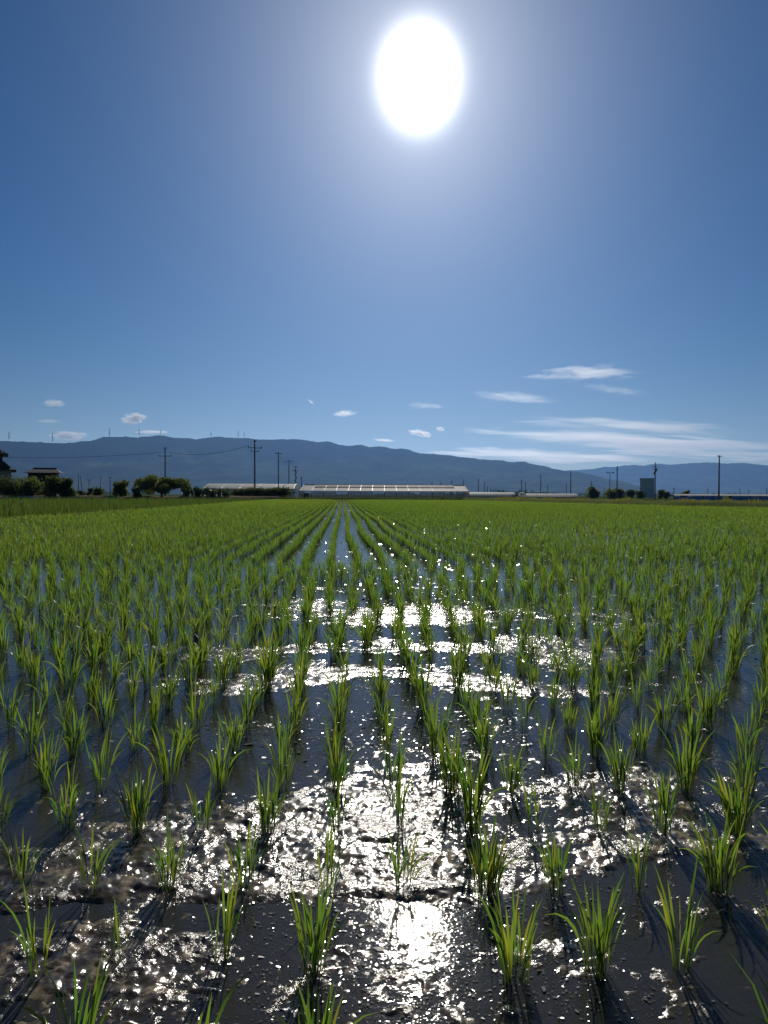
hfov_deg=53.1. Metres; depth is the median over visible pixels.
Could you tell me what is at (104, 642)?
rice plant
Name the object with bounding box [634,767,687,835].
rice plant
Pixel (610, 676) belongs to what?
rice plant
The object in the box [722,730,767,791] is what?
rice plant
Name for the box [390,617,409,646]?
rice plant
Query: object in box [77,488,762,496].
treeline
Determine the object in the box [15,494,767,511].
ground
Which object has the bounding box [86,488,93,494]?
garden shrub
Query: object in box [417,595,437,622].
rice plant
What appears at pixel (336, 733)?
rice plant
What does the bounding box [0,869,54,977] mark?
rice plant
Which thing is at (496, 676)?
rice plant
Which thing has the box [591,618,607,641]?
rice plant
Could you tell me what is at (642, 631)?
rice plant
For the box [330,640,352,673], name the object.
rice plant
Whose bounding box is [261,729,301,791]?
rice plant
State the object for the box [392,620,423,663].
rice plant
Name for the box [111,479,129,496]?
dome tree
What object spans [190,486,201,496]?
broad leaf plant
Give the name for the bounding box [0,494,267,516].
taller grass
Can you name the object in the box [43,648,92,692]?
rice plant
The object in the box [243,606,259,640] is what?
rice plant
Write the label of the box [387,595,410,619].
rice plant
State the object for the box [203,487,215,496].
broad leaf plant
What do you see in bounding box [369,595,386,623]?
rice plant
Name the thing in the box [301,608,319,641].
rice plant
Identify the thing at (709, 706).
rice plant
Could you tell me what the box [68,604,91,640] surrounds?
rice plant
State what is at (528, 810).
rice plant
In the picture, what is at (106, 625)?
rice plant
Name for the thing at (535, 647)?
rice plant
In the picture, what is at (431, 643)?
rice plant
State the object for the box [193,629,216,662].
rice plant
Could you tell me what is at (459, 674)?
rice plant
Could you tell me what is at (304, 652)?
rice plant
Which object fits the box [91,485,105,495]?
garden shrub
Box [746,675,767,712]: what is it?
rice plant
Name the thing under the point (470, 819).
rice plant
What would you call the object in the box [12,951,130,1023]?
rice plant
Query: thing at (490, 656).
rice plant
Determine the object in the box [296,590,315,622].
rice plant
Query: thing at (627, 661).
rice plant
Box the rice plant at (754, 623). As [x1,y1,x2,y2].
[746,608,760,634]
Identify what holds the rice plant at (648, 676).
on the paddy mud
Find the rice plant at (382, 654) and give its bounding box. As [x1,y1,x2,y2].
[369,633,389,672]
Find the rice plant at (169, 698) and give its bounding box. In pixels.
[150,661,192,711]
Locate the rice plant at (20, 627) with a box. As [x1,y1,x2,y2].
[9,610,33,640]
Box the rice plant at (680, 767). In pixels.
[659,712,719,792]
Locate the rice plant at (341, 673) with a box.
[335,662,347,682]
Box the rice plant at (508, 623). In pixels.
[496,603,519,633]
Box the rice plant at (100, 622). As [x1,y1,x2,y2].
[95,602,106,631]
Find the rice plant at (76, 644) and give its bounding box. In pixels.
[58,618,86,660]
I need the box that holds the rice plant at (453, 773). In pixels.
[429,724,479,794]
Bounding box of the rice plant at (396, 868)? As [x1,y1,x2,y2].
[371,827,436,890]
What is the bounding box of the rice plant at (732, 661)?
[723,629,755,677]
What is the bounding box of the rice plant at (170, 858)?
[141,807,195,891]
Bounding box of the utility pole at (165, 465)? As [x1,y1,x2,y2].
[164,447,171,495]
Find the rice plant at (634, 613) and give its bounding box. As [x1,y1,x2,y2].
[629,600,641,624]
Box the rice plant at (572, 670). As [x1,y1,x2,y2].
[555,642,590,690]
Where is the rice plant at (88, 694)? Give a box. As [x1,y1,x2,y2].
[77,666,104,707]
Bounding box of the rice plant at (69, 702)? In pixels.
[54,680,84,727]
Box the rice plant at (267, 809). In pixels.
[250,760,298,831]
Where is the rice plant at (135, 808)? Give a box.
[107,760,165,836]
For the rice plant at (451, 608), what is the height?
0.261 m
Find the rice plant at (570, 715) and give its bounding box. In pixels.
[550,691,582,731]
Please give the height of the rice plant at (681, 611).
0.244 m
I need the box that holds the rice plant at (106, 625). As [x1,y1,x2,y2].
[96,608,120,639]
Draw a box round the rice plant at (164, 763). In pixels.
[134,722,194,787]
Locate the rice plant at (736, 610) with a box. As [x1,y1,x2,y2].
[731,597,742,622]
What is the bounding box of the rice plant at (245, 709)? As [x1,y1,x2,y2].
[236,675,267,732]
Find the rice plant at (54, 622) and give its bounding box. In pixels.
[40,605,64,639]
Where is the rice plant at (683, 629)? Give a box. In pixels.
[672,613,694,642]
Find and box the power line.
[4,452,160,457]
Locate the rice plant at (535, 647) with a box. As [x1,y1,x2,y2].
[519,621,543,662]
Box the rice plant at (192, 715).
[175,672,216,732]
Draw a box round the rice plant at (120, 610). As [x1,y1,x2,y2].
[113,594,131,623]
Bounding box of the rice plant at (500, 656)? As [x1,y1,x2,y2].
[492,633,512,662]
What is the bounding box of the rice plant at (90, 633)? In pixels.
[73,616,101,649]
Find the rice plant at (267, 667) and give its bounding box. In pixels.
[250,634,291,690]
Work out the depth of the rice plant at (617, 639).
4.17 m
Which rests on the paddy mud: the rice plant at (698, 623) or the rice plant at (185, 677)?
the rice plant at (698, 623)
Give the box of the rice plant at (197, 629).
[183,606,211,639]
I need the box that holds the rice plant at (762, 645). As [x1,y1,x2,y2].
[753,630,767,662]
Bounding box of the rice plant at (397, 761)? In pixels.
[378,726,415,788]
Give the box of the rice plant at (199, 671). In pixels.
[183,625,216,675]
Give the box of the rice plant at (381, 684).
[356,661,395,708]
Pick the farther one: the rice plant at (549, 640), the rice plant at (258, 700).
the rice plant at (549, 640)
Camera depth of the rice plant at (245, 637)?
4.21 m
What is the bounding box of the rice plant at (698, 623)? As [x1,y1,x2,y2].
[682,605,708,633]
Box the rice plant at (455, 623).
[446,606,459,633]
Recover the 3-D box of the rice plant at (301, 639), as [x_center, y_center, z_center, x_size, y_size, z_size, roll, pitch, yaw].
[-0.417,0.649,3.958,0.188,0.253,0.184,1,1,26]
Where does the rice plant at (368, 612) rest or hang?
on the paddy mud
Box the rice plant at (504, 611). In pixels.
[496,602,512,623]
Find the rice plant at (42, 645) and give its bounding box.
[34,623,49,660]
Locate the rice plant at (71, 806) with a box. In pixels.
[34,751,101,832]
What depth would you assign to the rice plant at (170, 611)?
5.08 m
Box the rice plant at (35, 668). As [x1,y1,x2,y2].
[16,647,55,689]
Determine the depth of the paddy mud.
1.88 m
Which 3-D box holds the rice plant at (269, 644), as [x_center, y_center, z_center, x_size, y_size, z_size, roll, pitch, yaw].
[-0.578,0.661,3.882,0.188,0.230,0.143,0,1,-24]
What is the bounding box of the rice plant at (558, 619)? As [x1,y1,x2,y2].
[546,599,576,633]
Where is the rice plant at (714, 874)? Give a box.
[677,805,760,894]
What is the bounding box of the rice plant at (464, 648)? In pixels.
[450,617,476,661]
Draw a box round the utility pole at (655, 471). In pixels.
[653,462,657,498]
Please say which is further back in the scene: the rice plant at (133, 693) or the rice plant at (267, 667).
the rice plant at (267, 667)
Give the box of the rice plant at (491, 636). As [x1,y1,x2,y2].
[483,610,501,651]
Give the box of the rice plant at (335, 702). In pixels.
[313,673,357,728]
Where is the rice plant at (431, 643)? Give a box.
[417,620,438,649]
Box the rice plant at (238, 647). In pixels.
[226,622,250,658]
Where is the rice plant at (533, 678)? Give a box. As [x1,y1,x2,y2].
[517,649,546,688]
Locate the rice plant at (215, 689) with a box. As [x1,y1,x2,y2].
[197,671,233,708]
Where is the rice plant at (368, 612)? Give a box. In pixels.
[361,601,373,621]
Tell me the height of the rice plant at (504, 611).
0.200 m
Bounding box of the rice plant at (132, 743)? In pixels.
[119,705,149,754]
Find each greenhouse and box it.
[203,483,299,497]
[299,484,468,498]
[469,492,515,497]
[522,493,578,497]
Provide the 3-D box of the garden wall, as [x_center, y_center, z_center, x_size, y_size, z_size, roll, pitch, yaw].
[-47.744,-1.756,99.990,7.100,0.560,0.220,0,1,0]
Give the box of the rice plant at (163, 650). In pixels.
[152,632,182,674]
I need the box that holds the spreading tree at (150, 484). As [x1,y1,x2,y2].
[133,474,191,498]
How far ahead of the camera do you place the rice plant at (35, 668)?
3.34 m
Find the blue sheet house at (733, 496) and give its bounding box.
[672,494,767,499]
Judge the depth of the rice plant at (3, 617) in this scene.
4.48 m
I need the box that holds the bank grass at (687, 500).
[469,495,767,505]
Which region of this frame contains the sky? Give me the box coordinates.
[0,0,767,470]
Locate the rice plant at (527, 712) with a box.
[506,683,540,732]
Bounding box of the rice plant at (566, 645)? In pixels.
[556,626,583,661]
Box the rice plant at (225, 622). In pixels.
[215,612,237,640]
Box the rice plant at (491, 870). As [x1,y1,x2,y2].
[460,807,525,899]
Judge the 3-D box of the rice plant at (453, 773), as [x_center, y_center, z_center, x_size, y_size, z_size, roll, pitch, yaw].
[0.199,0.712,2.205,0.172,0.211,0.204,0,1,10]
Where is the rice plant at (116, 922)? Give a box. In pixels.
[96,899,144,967]
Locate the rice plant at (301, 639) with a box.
[287,618,318,660]
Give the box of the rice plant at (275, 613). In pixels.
[266,592,280,622]
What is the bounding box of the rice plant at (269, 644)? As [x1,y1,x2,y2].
[253,622,281,663]
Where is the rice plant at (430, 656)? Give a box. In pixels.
[422,627,439,662]
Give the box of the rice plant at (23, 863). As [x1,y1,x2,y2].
[0,825,48,885]
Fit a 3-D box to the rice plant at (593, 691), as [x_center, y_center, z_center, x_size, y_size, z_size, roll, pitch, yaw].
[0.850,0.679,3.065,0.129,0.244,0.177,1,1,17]
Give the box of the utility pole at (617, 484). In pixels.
[616,466,617,498]
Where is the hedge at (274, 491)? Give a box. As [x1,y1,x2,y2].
[230,486,292,497]
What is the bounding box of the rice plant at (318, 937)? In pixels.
[286,865,350,979]
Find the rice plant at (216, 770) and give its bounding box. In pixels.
[197,728,249,792]
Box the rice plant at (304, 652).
[293,633,311,670]
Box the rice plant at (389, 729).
[378,707,403,756]
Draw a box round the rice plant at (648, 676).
[638,651,663,691]
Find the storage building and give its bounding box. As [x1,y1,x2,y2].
[640,478,654,497]
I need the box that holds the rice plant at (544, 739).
[534,708,570,761]
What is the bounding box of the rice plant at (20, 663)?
[5,632,36,675]
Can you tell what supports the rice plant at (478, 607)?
on the paddy water
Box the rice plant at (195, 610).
[190,593,206,623]
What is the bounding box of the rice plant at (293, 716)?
[280,685,312,732]
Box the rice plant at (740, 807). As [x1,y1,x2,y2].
[700,760,767,836]
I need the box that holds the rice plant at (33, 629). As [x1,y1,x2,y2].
[18,615,43,647]
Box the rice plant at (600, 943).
[546,859,631,979]
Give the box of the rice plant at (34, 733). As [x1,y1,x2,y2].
[12,690,51,756]
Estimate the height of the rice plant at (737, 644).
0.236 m
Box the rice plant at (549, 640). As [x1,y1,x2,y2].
[543,613,560,649]
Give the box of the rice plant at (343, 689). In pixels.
[322,669,352,709]
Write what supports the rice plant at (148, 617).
on the paddy mud
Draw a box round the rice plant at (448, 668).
[438,642,465,674]
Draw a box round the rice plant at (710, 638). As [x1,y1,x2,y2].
[694,609,727,652]
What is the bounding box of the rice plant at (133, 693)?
[119,653,146,707]
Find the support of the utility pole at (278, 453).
on the ground at (656, 499)
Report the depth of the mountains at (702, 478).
10055.77 m
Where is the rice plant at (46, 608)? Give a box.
[38,597,56,623]
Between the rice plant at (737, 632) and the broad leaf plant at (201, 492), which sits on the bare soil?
the broad leaf plant at (201, 492)
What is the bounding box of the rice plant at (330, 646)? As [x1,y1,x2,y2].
[323,627,340,661]
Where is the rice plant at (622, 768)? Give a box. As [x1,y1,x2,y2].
[593,731,652,793]
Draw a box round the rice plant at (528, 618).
[524,612,534,632]
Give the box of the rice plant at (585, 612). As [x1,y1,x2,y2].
[573,599,595,625]
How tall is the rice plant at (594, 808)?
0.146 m
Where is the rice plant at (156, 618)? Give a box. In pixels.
[147,608,158,629]
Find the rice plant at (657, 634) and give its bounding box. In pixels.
[648,614,662,643]
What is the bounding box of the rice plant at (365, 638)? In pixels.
[350,613,382,650]
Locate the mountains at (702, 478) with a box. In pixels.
[564,462,767,493]
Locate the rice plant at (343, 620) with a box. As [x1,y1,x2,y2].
[328,607,349,639]
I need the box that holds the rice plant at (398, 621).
[388,611,409,632]
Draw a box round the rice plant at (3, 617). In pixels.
[0,610,8,628]
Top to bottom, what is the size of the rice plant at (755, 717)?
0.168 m
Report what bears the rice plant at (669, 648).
on the paddy mud
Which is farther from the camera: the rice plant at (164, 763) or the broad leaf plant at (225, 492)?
the broad leaf plant at (225, 492)
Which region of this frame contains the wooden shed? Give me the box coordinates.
[23,467,63,496]
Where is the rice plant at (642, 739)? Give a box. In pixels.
[621,710,659,757]
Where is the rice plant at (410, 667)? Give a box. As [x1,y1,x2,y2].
[402,650,436,689]
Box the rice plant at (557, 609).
[549,598,565,625]
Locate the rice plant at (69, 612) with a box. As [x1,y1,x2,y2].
[51,595,81,623]
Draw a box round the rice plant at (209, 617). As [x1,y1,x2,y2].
[195,596,216,630]
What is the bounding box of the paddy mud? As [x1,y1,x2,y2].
[0,548,767,1023]
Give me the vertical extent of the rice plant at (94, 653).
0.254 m
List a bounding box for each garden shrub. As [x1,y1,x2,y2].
[77,490,85,494]
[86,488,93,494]
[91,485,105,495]
[131,487,142,496]
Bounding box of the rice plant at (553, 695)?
[539,670,565,710]
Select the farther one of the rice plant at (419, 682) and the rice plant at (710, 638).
the rice plant at (710, 638)
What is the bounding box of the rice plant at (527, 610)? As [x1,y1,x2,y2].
[521,595,538,622]
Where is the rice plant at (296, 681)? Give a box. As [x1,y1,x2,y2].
[280,653,314,709]
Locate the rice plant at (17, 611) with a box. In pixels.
[2,603,23,631]
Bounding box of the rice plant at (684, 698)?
[663,673,696,714]
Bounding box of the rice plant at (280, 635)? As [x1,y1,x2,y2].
[270,616,291,649]
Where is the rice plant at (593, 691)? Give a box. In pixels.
[581,653,612,708]
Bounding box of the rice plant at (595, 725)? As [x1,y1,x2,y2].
[578,690,622,757]
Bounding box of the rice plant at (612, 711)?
[601,672,637,730]
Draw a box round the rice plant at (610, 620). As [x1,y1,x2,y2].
[601,599,621,632]
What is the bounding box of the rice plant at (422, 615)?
[417,601,434,629]
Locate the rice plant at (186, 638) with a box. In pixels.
[178,622,197,649]
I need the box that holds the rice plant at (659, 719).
[644,681,691,734]
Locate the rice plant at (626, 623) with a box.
[612,610,638,642]
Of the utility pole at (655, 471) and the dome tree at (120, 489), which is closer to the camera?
the dome tree at (120, 489)
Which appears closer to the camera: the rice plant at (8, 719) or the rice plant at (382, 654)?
the rice plant at (8, 719)
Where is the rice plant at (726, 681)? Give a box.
[712,657,735,690]
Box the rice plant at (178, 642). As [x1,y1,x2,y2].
[169,632,186,660]
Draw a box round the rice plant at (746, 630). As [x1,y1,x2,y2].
[735,622,750,642]
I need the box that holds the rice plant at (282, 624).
[271,609,289,640]
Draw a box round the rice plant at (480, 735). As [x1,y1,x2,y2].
[462,696,512,754]
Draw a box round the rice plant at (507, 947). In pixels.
[466,878,552,987]
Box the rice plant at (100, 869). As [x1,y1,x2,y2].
[66,826,124,896]
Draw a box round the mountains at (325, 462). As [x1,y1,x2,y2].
[0,435,688,495]
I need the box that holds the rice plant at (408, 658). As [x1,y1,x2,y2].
[394,638,431,675]
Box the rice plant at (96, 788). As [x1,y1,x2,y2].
[83,726,129,794]
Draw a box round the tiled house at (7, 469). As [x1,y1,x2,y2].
[0,450,16,495]
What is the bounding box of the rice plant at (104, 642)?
[80,617,115,662]
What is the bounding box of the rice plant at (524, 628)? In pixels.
[507,613,532,650]
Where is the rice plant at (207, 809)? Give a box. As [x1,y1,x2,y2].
[179,778,219,831]
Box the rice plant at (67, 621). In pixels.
[61,601,81,632]
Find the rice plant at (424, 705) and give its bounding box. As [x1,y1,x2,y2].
[416,686,446,730]
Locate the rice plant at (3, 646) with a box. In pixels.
[0,618,15,661]
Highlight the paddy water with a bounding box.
[0,500,767,646]
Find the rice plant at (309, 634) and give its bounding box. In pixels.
[297,619,320,648]
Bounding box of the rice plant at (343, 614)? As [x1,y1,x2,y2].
[335,600,353,631]
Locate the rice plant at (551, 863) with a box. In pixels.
[531,817,580,901]
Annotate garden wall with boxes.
[18,496,43,498]
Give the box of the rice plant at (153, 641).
[140,612,164,648]
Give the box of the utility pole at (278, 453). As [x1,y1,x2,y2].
[275,452,281,486]
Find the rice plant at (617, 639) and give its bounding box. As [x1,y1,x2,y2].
[605,615,627,651]
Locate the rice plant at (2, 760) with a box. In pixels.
[0,743,13,784]
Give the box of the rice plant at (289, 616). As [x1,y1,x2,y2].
[277,596,300,631]
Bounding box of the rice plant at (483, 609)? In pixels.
[464,600,492,632]
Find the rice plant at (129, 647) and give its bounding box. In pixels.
[113,631,143,672]
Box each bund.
[1,499,269,519]
[270,498,462,499]
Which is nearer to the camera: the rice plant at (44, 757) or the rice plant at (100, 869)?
the rice plant at (100, 869)
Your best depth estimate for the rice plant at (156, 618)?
4.79 m
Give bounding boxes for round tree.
[585,486,599,498]
[679,490,689,496]
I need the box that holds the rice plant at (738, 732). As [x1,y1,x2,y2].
[732,707,764,759]
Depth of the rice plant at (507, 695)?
3.04 m
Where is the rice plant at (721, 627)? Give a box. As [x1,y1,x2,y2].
[712,601,728,633]
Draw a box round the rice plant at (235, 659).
[226,641,246,673]
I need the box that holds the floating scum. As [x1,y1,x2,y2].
[0,508,767,1023]
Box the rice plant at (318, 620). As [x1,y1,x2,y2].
[307,602,329,632]
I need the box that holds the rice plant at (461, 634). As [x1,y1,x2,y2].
[453,621,475,650]
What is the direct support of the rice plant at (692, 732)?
on the paddy mud
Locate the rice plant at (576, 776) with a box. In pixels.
[549,729,586,789]
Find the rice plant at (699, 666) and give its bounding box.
[690,629,707,676]
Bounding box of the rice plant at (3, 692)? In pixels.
[0,675,10,707]
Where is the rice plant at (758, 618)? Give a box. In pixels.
[748,601,764,625]
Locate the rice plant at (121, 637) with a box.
[113,609,131,648]
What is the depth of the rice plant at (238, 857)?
1.65 m
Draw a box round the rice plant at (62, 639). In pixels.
[55,613,73,648]
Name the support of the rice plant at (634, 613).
on the paddy mud
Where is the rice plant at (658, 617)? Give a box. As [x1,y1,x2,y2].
[650,594,665,624]
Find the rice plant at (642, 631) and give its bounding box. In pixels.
[625,610,651,650]
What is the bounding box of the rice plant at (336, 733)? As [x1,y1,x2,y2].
[316,703,356,758]
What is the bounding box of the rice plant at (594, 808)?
[584,779,617,833]
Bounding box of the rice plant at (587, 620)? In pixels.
[572,600,597,632]
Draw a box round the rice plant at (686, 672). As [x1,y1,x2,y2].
[675,643,700,692]
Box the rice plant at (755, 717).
[747,694,767,733]
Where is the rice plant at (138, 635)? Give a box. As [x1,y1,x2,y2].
[133,614,145,661]
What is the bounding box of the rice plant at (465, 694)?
[451,669,483,710]
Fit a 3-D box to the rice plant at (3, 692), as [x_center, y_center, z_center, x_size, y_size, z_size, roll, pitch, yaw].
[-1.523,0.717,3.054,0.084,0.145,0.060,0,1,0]
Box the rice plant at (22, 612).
[9,601,34,622]
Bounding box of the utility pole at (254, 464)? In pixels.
[248,440,261,487]
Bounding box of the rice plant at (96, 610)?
[89,597,100,623]
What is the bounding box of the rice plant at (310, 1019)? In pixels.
[266,961,376,1023]
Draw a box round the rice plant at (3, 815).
[0,767,28,834]
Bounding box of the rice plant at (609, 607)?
[601,602,617,624]
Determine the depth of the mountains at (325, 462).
5787.35 m
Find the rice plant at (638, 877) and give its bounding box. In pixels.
[609,820,656,895]
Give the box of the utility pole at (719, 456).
[717,455,721,500]
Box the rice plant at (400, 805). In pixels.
[367,750,427,825]
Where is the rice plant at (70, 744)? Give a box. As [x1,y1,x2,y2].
[56,703,100,758]
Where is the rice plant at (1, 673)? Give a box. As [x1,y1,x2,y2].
[0,656,12,685]
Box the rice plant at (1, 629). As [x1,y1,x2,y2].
[0,610,13,636]
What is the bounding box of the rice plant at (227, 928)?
[203,864,262,960]
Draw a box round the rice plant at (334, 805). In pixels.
[312,764,355,832]
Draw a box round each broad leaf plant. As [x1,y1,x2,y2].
[181,488,190,495]
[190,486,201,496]
[197,487,204,495]
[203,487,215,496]
[213,488,221,496]
[220,488,230,497]
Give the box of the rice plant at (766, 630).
[757,615,767,636]
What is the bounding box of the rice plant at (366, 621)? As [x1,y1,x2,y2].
[358,608,383,636]
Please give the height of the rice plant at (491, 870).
0.196 m
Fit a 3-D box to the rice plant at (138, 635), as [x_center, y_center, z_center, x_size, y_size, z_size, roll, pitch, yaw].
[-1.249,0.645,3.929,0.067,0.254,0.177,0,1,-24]
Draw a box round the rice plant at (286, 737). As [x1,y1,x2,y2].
[265,706,296,753]
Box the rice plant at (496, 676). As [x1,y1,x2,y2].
[479,657,504,691]
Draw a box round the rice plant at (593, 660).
[579,641,607,676]
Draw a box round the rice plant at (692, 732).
[670,684,711,758]
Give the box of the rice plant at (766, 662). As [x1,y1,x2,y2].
[759,640,767,677]
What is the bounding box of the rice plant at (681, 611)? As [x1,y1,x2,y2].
[672,600,687,624]
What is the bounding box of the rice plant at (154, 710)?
[139,678,163,733]
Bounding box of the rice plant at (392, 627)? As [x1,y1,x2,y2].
[385,608,403,640]
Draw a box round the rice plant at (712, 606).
[699,589,720,624]
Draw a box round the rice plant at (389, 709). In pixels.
[364,684,398,730]
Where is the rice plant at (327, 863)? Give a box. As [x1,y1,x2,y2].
[303,822,362,894]
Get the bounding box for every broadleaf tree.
[0,474,23,495]
[15,475,46,494]
[41,475,69,496]
[58,477,76,496]
[603,488,618,498]
[614,488,625,498]
[624,489,635,498]
[636,490,645,498]
[657,489,665,498]
[663,491,670,498]
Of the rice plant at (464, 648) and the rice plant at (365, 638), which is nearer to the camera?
the rice plant at (464, 648)
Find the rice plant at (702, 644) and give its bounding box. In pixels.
[686,634,709,663]
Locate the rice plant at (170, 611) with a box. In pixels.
[163,595,177,623]
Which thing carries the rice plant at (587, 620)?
on the paddy mud
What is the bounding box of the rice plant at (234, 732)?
[215,707,257,757]
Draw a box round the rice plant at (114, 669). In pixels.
[93,646,131,689]
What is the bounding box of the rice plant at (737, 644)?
[726,623,752,664]
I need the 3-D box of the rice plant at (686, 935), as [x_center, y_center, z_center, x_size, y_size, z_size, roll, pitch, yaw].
[0.543,0.718,1.388,0.132,0.239,0.108,-1,2,-43]
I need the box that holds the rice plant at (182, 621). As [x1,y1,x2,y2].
[174,603,192,631]
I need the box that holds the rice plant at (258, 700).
[242,663,269,709]
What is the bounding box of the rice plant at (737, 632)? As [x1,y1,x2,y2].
[723,612,741,647]
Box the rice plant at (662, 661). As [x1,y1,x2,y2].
[648,637,673,676]
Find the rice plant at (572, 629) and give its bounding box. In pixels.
[562,614,579,641]
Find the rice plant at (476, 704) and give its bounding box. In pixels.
[458,677,501,729]
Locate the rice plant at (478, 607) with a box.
[469,597,491,624]
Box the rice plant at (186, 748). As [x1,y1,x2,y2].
[163,711,204,754]
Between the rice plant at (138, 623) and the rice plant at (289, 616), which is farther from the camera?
the rice plant at (289, 616)
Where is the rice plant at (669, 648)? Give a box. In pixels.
[654,626,683,664]
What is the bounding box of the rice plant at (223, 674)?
[208,638,240,689]
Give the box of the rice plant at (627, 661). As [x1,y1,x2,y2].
[611,632,645,678]
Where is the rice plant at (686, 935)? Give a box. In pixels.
[653,845,723,972]
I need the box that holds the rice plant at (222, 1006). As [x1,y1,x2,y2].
[148,972,249,1023]
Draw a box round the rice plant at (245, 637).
[233,620,252,648]
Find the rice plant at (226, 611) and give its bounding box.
[215,599,232,624]
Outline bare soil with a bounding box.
[0,495,279,500]
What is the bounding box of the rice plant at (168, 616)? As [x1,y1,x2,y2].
[159,606,179,639]
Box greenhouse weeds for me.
[281,495,473,498]
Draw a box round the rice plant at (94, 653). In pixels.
[80,625,108,674]
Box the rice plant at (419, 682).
[407,660,443,709]
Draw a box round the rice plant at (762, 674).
[752,658,767,693]
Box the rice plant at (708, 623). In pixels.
[703,601,719,642]
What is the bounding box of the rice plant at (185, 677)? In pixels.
[177,644,207,688]
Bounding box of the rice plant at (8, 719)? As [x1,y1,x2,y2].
[0,678,29,733]
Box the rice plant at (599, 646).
[585,623,612,661]
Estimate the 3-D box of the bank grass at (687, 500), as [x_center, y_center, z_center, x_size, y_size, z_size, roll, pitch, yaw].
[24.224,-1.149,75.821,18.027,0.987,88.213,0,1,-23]
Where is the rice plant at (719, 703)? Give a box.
[702,671,731,712]
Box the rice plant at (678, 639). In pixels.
[668,614,697,653]
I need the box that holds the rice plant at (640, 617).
[632,595,646,632]
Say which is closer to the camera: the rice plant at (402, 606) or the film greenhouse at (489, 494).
the rice plant at (402, 606)
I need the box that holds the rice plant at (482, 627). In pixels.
[470,604,493,641]
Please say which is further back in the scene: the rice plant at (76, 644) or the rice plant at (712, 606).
the rice plant at (712, 606)
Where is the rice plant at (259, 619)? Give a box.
[249,600,273,632]
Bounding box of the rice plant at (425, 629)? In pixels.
[418,608,432,640]
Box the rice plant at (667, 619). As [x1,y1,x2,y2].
[657,601,675,633]
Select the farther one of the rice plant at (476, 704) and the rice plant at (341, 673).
the rice plant at (341, 673)
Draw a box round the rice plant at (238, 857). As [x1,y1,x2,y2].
[219,814,276,890]
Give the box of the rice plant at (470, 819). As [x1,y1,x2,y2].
[442,736,503,835]
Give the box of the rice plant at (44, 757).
[31,724,67,790]
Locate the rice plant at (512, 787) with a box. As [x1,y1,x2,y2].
[494,738,531,793]
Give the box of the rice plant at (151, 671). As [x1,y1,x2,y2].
[130,638,168,688]
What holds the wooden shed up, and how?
on the ground at (656, 499)
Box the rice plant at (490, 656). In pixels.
[473,642,495,675]
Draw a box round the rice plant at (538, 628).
[532,612,549,639]
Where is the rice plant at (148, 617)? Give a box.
[137,600,154,624]
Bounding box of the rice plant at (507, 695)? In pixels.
[498,665,520,711]
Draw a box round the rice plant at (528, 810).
[521,775,547,832]
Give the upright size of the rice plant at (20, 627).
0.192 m
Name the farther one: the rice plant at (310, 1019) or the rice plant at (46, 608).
the rice plant at (46, 608)
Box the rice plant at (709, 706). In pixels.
[686,670,730,733]
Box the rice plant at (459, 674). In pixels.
[448,645,475,690]
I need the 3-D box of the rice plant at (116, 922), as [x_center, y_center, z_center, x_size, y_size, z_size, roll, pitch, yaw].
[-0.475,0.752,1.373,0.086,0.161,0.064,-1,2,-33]
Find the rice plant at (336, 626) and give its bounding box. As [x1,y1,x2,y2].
[326,613,350,650]
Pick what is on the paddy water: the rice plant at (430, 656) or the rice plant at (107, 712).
the rice plant at (107, 712)
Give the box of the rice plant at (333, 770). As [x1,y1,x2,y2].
[318,728,359,793]
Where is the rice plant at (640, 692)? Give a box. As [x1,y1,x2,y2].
[622,666,646,712]
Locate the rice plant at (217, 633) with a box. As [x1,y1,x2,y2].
[209,620,228,648]
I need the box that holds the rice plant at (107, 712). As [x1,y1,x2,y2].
[88,672,125,729]
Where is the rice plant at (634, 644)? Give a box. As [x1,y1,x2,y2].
[614,624,650,661]
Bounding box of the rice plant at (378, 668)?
[364,656,397,692]
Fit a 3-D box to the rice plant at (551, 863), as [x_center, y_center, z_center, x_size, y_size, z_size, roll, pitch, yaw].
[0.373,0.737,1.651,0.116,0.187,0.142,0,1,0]
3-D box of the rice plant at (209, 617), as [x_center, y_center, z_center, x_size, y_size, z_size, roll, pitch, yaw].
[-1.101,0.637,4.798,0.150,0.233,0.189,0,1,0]
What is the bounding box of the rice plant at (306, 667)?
[286,648,316,688]
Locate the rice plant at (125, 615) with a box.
[117,598,135,631]
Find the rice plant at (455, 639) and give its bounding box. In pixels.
[449,613,464,641]
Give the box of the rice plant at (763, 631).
[759,623,767,645]
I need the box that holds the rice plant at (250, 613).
[239,598,257,624]
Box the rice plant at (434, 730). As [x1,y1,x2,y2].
[420,692,458,757]
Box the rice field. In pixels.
[0,499,767,1023]
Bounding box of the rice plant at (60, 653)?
[39,626,68,671]
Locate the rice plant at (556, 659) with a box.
[548,642,569,678]
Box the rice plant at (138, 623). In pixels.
[128,612,146,639]
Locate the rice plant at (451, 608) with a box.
[443,591,462,619]
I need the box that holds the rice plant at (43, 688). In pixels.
[25,662,60,707]
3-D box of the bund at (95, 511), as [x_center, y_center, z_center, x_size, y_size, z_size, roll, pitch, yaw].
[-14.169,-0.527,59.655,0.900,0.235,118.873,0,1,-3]
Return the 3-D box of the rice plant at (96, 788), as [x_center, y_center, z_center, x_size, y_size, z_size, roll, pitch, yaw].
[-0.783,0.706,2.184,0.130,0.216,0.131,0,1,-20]
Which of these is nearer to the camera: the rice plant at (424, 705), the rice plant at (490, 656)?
the rice plant at (424, 705)
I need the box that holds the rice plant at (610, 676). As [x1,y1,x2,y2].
[600,648,632,691]
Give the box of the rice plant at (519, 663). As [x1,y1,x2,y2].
[508,639,535,675]

